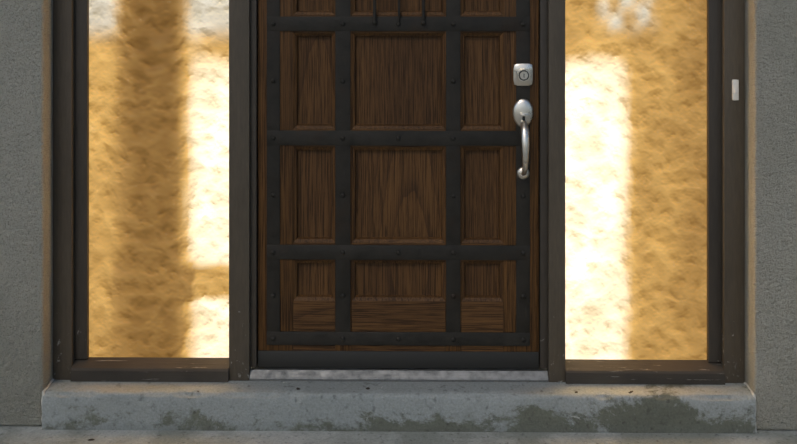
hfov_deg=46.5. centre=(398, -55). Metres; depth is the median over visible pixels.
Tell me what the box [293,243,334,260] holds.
rail door
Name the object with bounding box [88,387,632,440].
ground debris
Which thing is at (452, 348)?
stile door
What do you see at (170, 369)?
sidelight sills
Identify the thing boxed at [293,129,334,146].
rail door
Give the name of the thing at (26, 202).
front wall
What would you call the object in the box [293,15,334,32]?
rail door
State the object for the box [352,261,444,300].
door panel
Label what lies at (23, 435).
ground
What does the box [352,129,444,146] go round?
rail door
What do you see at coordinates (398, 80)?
door panel
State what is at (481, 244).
rail door
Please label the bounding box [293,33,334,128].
door panel
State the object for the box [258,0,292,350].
stile door
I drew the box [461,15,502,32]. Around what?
rail door
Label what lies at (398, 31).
rail door
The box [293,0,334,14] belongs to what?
door panel
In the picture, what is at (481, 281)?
door panel
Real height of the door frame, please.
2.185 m
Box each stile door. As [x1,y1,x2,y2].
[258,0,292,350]
[335,0,351,350]
[445,0,460,350]
[503,0,538,351]
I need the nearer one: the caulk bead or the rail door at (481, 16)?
the caulk bead
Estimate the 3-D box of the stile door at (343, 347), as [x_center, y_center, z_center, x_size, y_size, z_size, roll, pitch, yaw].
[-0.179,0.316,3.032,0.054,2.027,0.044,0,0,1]
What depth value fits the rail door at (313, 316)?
3.01 m
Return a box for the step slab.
[42,380,755,433]
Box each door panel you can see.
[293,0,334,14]
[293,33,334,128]
[293,147,334,242]
[293,260,334,300]
[352,0,444,14]
[352,33,444,128]
[352,147,444,242]
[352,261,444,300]
[461,0,502,14]
[461,33,502,129]
[461,147,502,242]
[461,261,502,301]
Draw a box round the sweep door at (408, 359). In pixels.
[258,350,538,368]
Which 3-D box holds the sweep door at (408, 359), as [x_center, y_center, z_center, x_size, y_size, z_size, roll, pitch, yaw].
[-0.001,1.345,3.031,0.912,0.054,0.054,0,0,1]
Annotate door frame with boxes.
[53,0,744,382]
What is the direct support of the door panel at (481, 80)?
attached to the door frame
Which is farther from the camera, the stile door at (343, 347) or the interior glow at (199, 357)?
the interior glow at (199, 357)
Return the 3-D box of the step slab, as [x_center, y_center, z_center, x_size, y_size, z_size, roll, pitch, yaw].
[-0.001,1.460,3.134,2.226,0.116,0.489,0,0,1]
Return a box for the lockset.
[513,63,533,178]
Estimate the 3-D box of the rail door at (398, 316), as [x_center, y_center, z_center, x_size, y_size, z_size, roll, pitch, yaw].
[0.000,1.243,3.030,0.304,0.174,0.043,0,0,1]
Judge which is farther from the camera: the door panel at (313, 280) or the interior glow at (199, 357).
the interior glow at (199, 357)
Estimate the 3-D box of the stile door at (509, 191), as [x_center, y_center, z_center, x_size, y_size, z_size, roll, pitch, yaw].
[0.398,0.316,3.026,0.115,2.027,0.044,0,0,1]
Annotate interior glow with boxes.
[171,357,228,357]
[604,359,706,359]
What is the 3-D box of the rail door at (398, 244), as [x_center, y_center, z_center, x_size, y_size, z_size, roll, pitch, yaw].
[0.000,0.996,3.030,0.304,0.058,0.043,0,0,1]
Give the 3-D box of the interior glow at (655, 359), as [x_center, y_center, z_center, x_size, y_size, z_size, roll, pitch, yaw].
[0.778,0.343,3.086,0.567,2.150,0.001,0,0,1]
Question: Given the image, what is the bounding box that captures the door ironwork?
[267,0,529,345]
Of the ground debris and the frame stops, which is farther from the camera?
the frame stops
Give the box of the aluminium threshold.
[249,363,547,381]
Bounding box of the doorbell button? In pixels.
[732,80,738,99]
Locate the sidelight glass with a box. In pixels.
[89,0,706,358]
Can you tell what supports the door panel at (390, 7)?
attached to the door frame
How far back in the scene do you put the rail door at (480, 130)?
3.01 m
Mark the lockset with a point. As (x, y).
(523, 112)
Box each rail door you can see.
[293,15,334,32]
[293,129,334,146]
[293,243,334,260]
[293,301,334,350]
[352,15,444,32]
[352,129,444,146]
[352,243,444,260]
[352,301,444,350]
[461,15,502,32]
[461,129,502,146]
[461,243,502,260]
[461,301,502,351]
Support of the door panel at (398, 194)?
attached to the door frame
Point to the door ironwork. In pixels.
(342, 252)
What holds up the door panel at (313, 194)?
attached to the door frame
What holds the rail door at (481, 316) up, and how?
attached to the door frame
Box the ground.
[0,426,796,443]
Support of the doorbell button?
attached to the door frame
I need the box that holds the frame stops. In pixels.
[74,0,721,367]
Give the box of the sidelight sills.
[71,357,724,384]
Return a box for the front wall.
[0,0,796,429]
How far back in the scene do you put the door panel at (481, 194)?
3.02 m
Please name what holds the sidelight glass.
attached to the door frame
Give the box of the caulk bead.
[41,379,756,431]
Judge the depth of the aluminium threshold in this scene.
2.99 m
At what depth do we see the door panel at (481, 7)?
3.02 m

